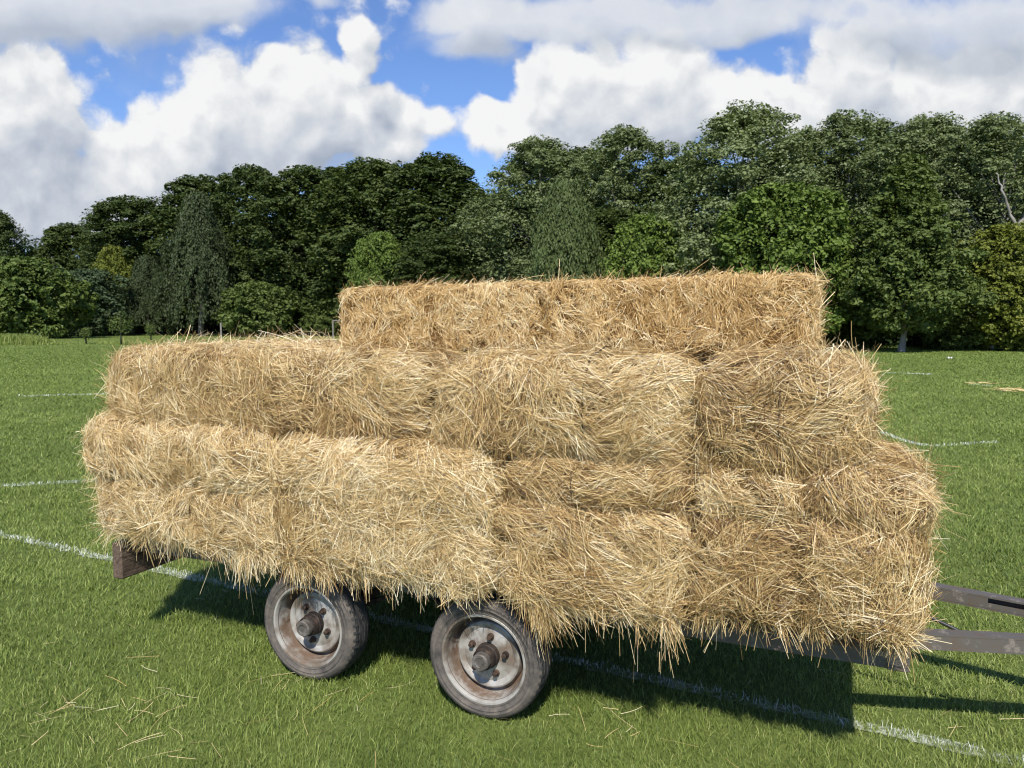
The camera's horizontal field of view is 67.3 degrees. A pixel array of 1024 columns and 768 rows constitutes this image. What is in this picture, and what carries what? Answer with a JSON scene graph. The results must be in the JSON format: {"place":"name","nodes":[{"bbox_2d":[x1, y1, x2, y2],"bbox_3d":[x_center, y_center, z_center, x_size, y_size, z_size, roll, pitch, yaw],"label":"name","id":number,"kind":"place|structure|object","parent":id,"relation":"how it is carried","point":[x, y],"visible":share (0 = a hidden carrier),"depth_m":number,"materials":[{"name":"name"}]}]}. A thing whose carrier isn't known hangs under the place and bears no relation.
{"place":"outdoors","nodes":[
{"label":"outdoors","id":0,"kind":"place"},
{"bbox_2d":[0,333,65,344],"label":"rough grass","id":1,"kind":"structure","parent":0,"point":[16,339],"depth_m":52.68,"materials":[{"name":"green plant"}]},
{"bbox_2d":[93,340,150,343],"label":"rough grass","id":2,"kind":"structure","parent":0,"point":[123,342],"depth_m":56.05,"materials":[{"name":"green plant"}]},
{"bbox_2d":[0,325,1023,767],"bbox_3d":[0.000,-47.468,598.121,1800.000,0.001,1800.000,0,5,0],"label":"ground","id":3,"kind":"structure","parent":0,"point":[480,725],"depth_m":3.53,"materials":[{"name":"green plant"}]},
{"bbox_2d":[0,210,39,285],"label":"oak tree","id":4,"kind":"object","parent":3,"relation":"on","point":[8,227],"visible":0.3,"depth_m":94.58,"materials":[{"name":"green plant"}]},
{"bbox_2d":[0,478,97,486],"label":"painted line","id":5,"kind":"object","parent":3,"relation":"on","point":[75,481],"visible":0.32,"depth_m":7.77,"materials":[{"name":"white paint"}]},
{"bbox_2d":[0,255,100,337],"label":"hazel tree","id":6,"kind":"object","parent":3,"relation":"on","point":[28,304],"visible":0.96,"depth_m":70.04,"materials":[{"name":"green plant"}]},
{"bbox_2d":[16,392,105,396],"bbox_3d":[-9.993,0.234,17.082,1.784,0.037,0.271,-1,5,-17],"label":"painted line","id":7,"kind":"object","parent":3,"relation":"on","point":[62,394],"visible":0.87,"depth_m":17.09,"materials":[{"name":"white paint"}]},
{"bbox_2d":[26,222,98,328],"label":"oak tree","id":8,"kind":"object","parent":3,"relation":"on","point":[56,235],"visible":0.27,"depth_m":98.20,"materials":[{"name":"green plant"}]},
{"bbox_2d":[79,327,91,343],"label":"sapling","id":9,"kind":"object","parent":3,"relation":"on","point":[85,332],"visible":1,"depth_m":55.06,"materials":[{"name":"green plant"}]},
{"bbox_2d":[51,268,137,335],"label":"whitebeam tree","id":10,"kind":"object","parent":3,"relation":"on","point":[103,287],"visible":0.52,"depth_m":82.49,"materials":[{"name":"green plant"}]},
{"bbox_2d":[91,244,134,333],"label":"maple tree","id":11,"kind":"object","parent":3,"relation":"on","point":[107,255],"visible":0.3,"depth_m":90.43,"materials":[{"name":"green plant"}]},
{"bbox_2d":[106,312,132,343],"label":"sapling","id":12,"kind":"object","parent":3,"relation":"on","point":[123,327],"visible":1,"depth_m":53.04,"materials":[{"name":"green plant"}]},
{"bbox_2d":[70,194,183,333],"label":"oak tree","id":13,"kind":"object","parent":3,"relation":"on","point":[119,209],"visible":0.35,"depth_m":94.95,"materials":[{"name":"green plant"}]},
{"bbox_2d":[115,254,180,335],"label":"birch tree","id":14,"kind":"object","parent":3,"relation":"on","point":[143,268],"visible":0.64,"depth_m":86.01,"materials":[{"name":"green plant"}]},
{"bbox_2d":[144,322,156,339],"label":"sapling","id":15,"kind":"object","parent":3,"relation":"on","point":[148,328],"visible":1,"depth_m":64.72,"materials":[{"name":"green plant"}]},
{"bbox_2d":[109,174,262,333],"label":"oak tree","id":16,"kind":"object","parent":3,"relation":"on","point":[166,211],"visible":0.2,"depth_m":93.26,"materials":[{"name":"green plant"}]},
{"bbox_2d":[143,189,238,335],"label":"birch tree","id":17,"kind":"object","parent":3,"relation":"on","point":[198,236],"visible":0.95,"depth_m":81.17,"materials":[{"name":"green plant"}]},
{"bbox_2d":[220,323,221,338],"bbox_3d":[-24.509,-4.418,64.793,0.120,1.500,0.120,0,5,0],"label":"timber post","id":18,"kind":"object","parent":3,"relation":"on","point":[221,330],"visible":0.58,"depth_m":64.73,"materials":[{"name":"wood"}]},
{"bbox_2d":[191,163,302,325],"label":"oak tree","id":19,"kind":"object","parent":3,"relation":"on","point":[247,175],"visible":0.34,"depth_m":87.84,"materials":[{"name":"green plant"}]},
{"bbox_2d":[211,281,302,336],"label":"shrub","id":20,"kind":"object","parent":3,"relation":"on","point":[250,308],"visible":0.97,"depth_m":79.31,"materials":[{"name":"green plant"}]},
{"bbox_2d":[231,164,364,334],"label":"oak tree","id":21,"kind":"object","parent":3,"relation":"on","point":[302,279],"visible":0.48,"depth_m":83.18,"materials":[{"name":"green plant"}]},
{"bbox_2d":[253,169,350,276],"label":"oak tree","id":22,"kind":"object","parent":3,"relation":"on","point":[313,203],"depth_m":93.55,"materials":[{"name":"green plant"}]},
{"bbox_2d":[298,293,343,335],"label":"shrub","id":23,"kind":"object","parent":3,"relation":"on","point":[317,323],"visible":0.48,"depth_m":81.96,"materials":[{"name":"green plant"}]},
{"bbox_2d":[332,320,341,336],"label":"timber post","id":24,"kind":"object","parent":3,"relation":"on","point":[333,326],"visible":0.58,"depth_m":74.44,"materials":[{"name":"wood"}]},
{"bbox_2d":[294,156,425,324],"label":"oak tree","id":25,"kind":"object","parent":3,"relation":"on","point":[361,175],"visible":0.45,"depth_m":79.00,"materials":[{"name":"green plant"}]},
{"bbox_2d":[342,231,410,290],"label":"maple tree","id":26,"kind":"object","parent":3,"relation":"on","point":[375,265],"visible":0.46,"depth_m":67.99,"materials":[{"name":"green plant"}]},
{"bbox_2d":[346,160,454,241],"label":"oak tree","id":27,"kind":"object","parent":3,"relation":"on","point":[402,168],"visible":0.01,"depth_m":87.93,"materials":[{"name":"green plant"}]},
{"bbox_2d":[347,151,511,283],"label":"oak tree","id":28,"kind":"object","parent":3,"relation":"on","point":[446,184],"visible":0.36,"depth_m":75.16,"materials":[{"name":"green plant"}]},
{"bbox_2d":[381,232,486,286],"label":"oak tree","id":29,"kind":"object","parent":3,"relation":"on","point":[448,260],"visible":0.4,"depth_m":65.33,"materials":[{"name":"green plant"}]},
{"bbox_2d":[436,190,532,283],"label":"oak tree","id":30,"kind":"object","parent":3,"relation":"on","point":[450,220],"visible":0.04,"depth_m":72.32,"materials":[{"name":"green plant"}]},
{"bbox_2d":[17,225,999,347],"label":"woodland undergrowth","id":31,"kind":"object","parent":3,"relation":"on","point":[892,341],"depth_m":99.77,"materials":[{"name":"green plant"}]},
{"bbox_2d":[0,530,1023,766],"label":"painted line","id":32,"kind":"object","parent":3,"relation":"on","point":[563,659],"visible":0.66,"depth_m":3.46,"materials":[{"name":"white paint"}]},
{"bbox_2d":[6,512,1023,767],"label":"loose straw","id":33,"kind":"object","parent":3,"relation":"on","point":[356,704],"visible":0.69,"depth_m":3.20,"materials":[{"name":"beige plant"}]},
{"bbox_2d":[446,134,615,283],"bbox_3d":[2.205,-12.596,67.319,15.315,17.584,17.358,-1,5,-17],"label":"poplar tree","id":34,"kind":"object","parent":3,"relation":"on","point":[540,157],"visible":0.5,"depth_m":64.82,"materials":[{"name":"green plant"}]},
{"bbox_2d":[523,175,608,282],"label":"willow tree","id":35,"kind":"object","parent":3,"relation":"on","point":[564,226],"visible":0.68,"depth_m":50.19,"materials":[{"name":"green plant"}]},
{"bbox_2d":[112,538,1023,718],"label":"flatbed trailer","id":36,"kind":"object","parent":3,"relation":"on","point":[487,661],"visible":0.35,"depth_m":3.23,"materials":[{"name":"grey paint"}]},
{"bbox_2d":[76,472,280,613],"bbox_3d":[-1.412,0.626,4.098,1.359,0.727,1.234,2,5,22],"label":"straw bale","id":37,"kind":"object","parent":36,"relation":"on","point":[213,528],"visible":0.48,"depth_m":3.59},
{"bbox_2d":[69,393,311,511],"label":"straw bale","id":38,"kind":"object","parent":37,"relation":"on","point":[180,455],"visible":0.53,"depth_m":3.58},
{"bbox_2d":[90,325,370,449],"bbox_3d":[-1.370,0.027,3.881,1.519,0.657,0.819,2,5,23],"label":"straw bale","id":39,"kind":"object","parent":38,"relation":"on","point":[242,384],"visible":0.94,"depth_m":3.59},
{"bbox_2d":[207,326,341,345],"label":"straw bale","id":40,"kind":"object","parent":38,"relation":"on","point":[318,339],"visible":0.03,"depth_m":4.39},
{"bbox_2d":[250,419,510,619],"bbox_3d":[-0.407,0.506,3.619,1.319,0.852,1.268,2,5,22],"label":"straw bale","id":41,"kind":"object","parent":36,"relation":"on","point":[417,512],"visible":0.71,"depth_m":3.12},
{"bbox_2d":[305,322,471,446],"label":"straw bale","id":42,"kind":"object","parent":41,"relation":"on","point":[358,391],"visible":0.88,"depth_m":3.28},
{"bbox_2d":[487,488,713,680],"bbox_3d":[0.457,0.669,3.269,0.938,0.743,1.231,2,5,24],"label":"straw bale","id":43,"kind":"object","parent":36,"relation":"on","point":[552,562],"visible":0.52,"depth_m":2.81},
{"bbox_2d":[496,445,701,531],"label":"straw bale","id":44,"kind":"object","parent":43,"relation":"on","point":[605,486],"visible":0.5,"depth_m":2.83},
{"bbox_2d":[418,327,706,497],"bbox_3d":[0.245,0.090,3.153,1.231,0.658,0.814,2,5,23],"label":"straw bale","id":45,"kind":"object","parent":44,"relation":"on","point":[590,401],"visible":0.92,"depth_m":2.88},
{"bbox_2d":[642,332,884,406],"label":"straw bale","id":46,"kind":"object","parent":44,"relation":"on","point":[703,358],"visible":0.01,"depth_m":3.31},
{"bbox_2d":[537,257,837,359],"bbox_3d":[0.712,-0.322,3.473,1.400,0.495,0.619,1,5,24],"label":"straw bale","id":47,"kind":"object","parent":46,"relation":"on","point":[698,313],"visible":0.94,"depth_m":3.20},
{"bbox_2d":[674,488,816,657],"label":"straw bale","id":48,"kind":"object","parent":36,"relation":"on","point":[744,573],"visible":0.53,"depth_m":2.62},
{"bbox_2d":[683,457,824,542],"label":"straw bale","id":49,"kind":"object","parent":48,"relation":"on","point":[761,495],"visible":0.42,"depth_m":2.62},
{"bbox_2d":[682,317,909,487],"bbox_3d":[1.014,0.090,2.840,0.822,0.680,0.785,2,5,24],"label":"straw bale","id":50,"kind":"object","parent":49,"relation":"on","point":[790,412],"visible":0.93,"depth_m":2.59},
{"bbox_2d":[768,481,954,687],"bbox_3d":[1.343,0.618,2.931,0.596,0.667,1.276,2,5,25],"label":"straw bale","id":51,"kind":"object","parent":36,"relation":"on","point":[879,592],"visible":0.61,"depth_m":2.46},
{"bbox_2d":[788,424,969,560],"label":"straw bale","id":52,"kind":"object","parent":51,"relation":"on","point":[902,492],"visible":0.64,"depth_m":2.49},
{"bbox_2d":[510,145,638,256],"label":"oak tree","id":53,"kind":"object","parent":3,"relation":"on","point":[582,152],"visible":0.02,"depth_m":70.92,"materials":[{"name":"green plant"}]},
{"bbox_2d":[554,207,677,279],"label":"oak tree","id":54,"kind":"object","parent":3,"relation":"on","point":[606,220],"visible":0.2,"depth_m":52.73,"materials":[{"name":"green plant"}]},
{"bbox_2d":[554,123,681,278],"bbox_3d":[8.688,-11.896,61.325,12.467,17.090,12.041,4,6,38],"label":"poplar tree","id":55,"kind":"object","parent":3,"relation":"on","point":[618,141],"visible":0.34,"depth_m":58.55,"materials":[{"name":"green plant"}]},
{"bbox_2d":[597,212,705,279],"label":"maple tree","id":56,"kind":"object","parent":3,"relation":"on","point":[646,243],"visible":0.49,"depth_m":47.69,"materials":[{"name":"green plant"}]},
{"bbox_2d":[627,155,736,259],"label":"oak tree","id":57,"kind":"object","parent":3,"relation":"on","point":[661,168],"visible":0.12,"depth_m":55.70,"materials":[{"name":"green plant"}]},
{"bbox_2d":[623,99,859,276],"bbox_3d":[14.868,-10.089,49.128,13.272,15.544,15.042,4,6,43],"label":"poplar tree","id":58,"kind":"object","parent":3,"relation":"on","point":[736,130],"visible":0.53,"depth_m":46.90,"materials":[{"name":"green plant"}]},
{"bbox_2d":[697,180,867,333],"bbox_3d":[15.569,-6.642,44.010,9.105,9.439,10.262,-1,5,-13],"label":"maple tree","id":59,"kind":"object","parent":3,"relation":"on","point":[820,224],"visible":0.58,"depth_m":41.34,"materials":[{"name":"green plant"}]},
{"bbox_2d":[750,124,873,221],"bbox_3d":[21.534,-10.993,57.160,10.774,15.964,11.156,1,5,14],"label":"poplar tree","id":60,"kind":"object","parent":3,"relation":"on","point":[807,130],"visible":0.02,"depth_m":55.19,"materials":[{"name":"green plant"}]},
{"bbox_2d":[754,109,941,312],"bbox_3d":[21.254,-9.873,49.274,11.365,15.016,10.977,-3,6,-36],"label":"poplar tree","id":61,"kind":"object","parent":3,"relation":"on","point":[863,162],"visible":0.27,"depth_m":47.51,"materials":[{"name":"green plant"}]},
{"bbox_2d":[818,313,887,348],"bbox_3d":[19.725,-3.796,45.785,4.962,3.565,5.073,-3,5,-29],"label":"shrub","id":62,"kind":"object","parent":3,"relation":"on","point":[844,331],"visible":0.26,"depth_m":44.69,"materials":[{"name":"green plant"}]},
{"bbox_2d":[841,127,946,214],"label":"oak tree","id":63,"kind":"object","parent":3,"relation":"on","point":[872,180],"depth_m":57.23,"materials":[{"name":"green plant"}]},
{"bbox_2d":[828,151,999,351],"bbox_3d":[20.754,-6.864,40.407,7.672,10.418,7.459,-4,6,-41],"label":"lime tree","id":64,"kind":"object","parent":3,"relation":"on","point":[907,231],"visible":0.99,"depth_m":39.30,"materials":[{"name":"green plant"}]},
{"bbox_2d":[851,111,1007,341],"bbox_3d":[27.643,-10.207,51.507,11.293,15.386,12.800,2,5,23],"label":"poplar tree","id":65,"kind":"object","parent":3,"relation":"on","point":[930,137],"visible":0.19,"depth_m":48.82,"materials":[{"name":"green plant"}]},
{"bbox_2d":[878,431,998,446],"bbox_3d":[5.705,0.767,10.608,1.596,0.034,1.035,4,6,42],"label":"painted line","id":66,"kind":"object","parent":3,"relation":"on","point":[912,442],"visible":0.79,"depth_m":10.39,"materials":[{"name":"white paint"}]},
{"bbox_2d":[910,300,1001,350],"bbox_3d":[25.303,-3.424,43.873,5.138,3.112,5.025,2,5,25],"label":"shrub","id":67,"kind":"object","parent":3,"relation":"on","point":[944,339],"visible":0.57,"depth_m":42.44,"materials":[{"name":"green plant"}]},
{"bbox_2d":[928,110,1023,348],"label":"poplar tree","id":68,"kind":"object","parent":3,"relation":"on","point":[986,133],"visible":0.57,"depth_m":43.85,"materials":[{"name":"green plant"}]},
{"bbox_2d":[930,125,1022,214],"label":"oak tree","id":69,"kind":"object","parent":3,"relation":"on","point":[967,152],"depth_m":55.19,"materials":[{"name":"green plant"}]},
{"bbox_2d":[944,222,1023,350],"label":"maple tree","id":70,"kind":"object","parent":3,"relation":"on","point":[1009,326],"visible":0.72,"depth_m":41.08,"materials":[{"name":"plant"}]},
{"bbox_2d":[955,138,1023,293],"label":"poplar tree","id":71,"kind":"object","parent":3,"relation":"on","point":[1010,154],"visible":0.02,"depth_m":47.50,"materials":[{"name":"green plant"}]},
{"bbox_2d":[993,387,1023,391],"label":"straw wisp","id":72,"kind":"object","parent":3,"relation":"on","point":[1003,389],"visible":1,"depth_m":17.88,"materials":[{"name":"beige plant"}]},
{"bbox_2d":[0,0,1023,257],"label":"sky","id":73,"kind":"structure","parent":0,"point":[100,99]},
{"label":"straw bale","id":74,"kind":"object","parent":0,"visible":0},
{"bbox_2d":[327,261,562,352],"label":"straw bale","id":75,"kind":"object","parent":74,"relation":"on","point":[489,312],"visible":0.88,"depth_m":3.61}
]}

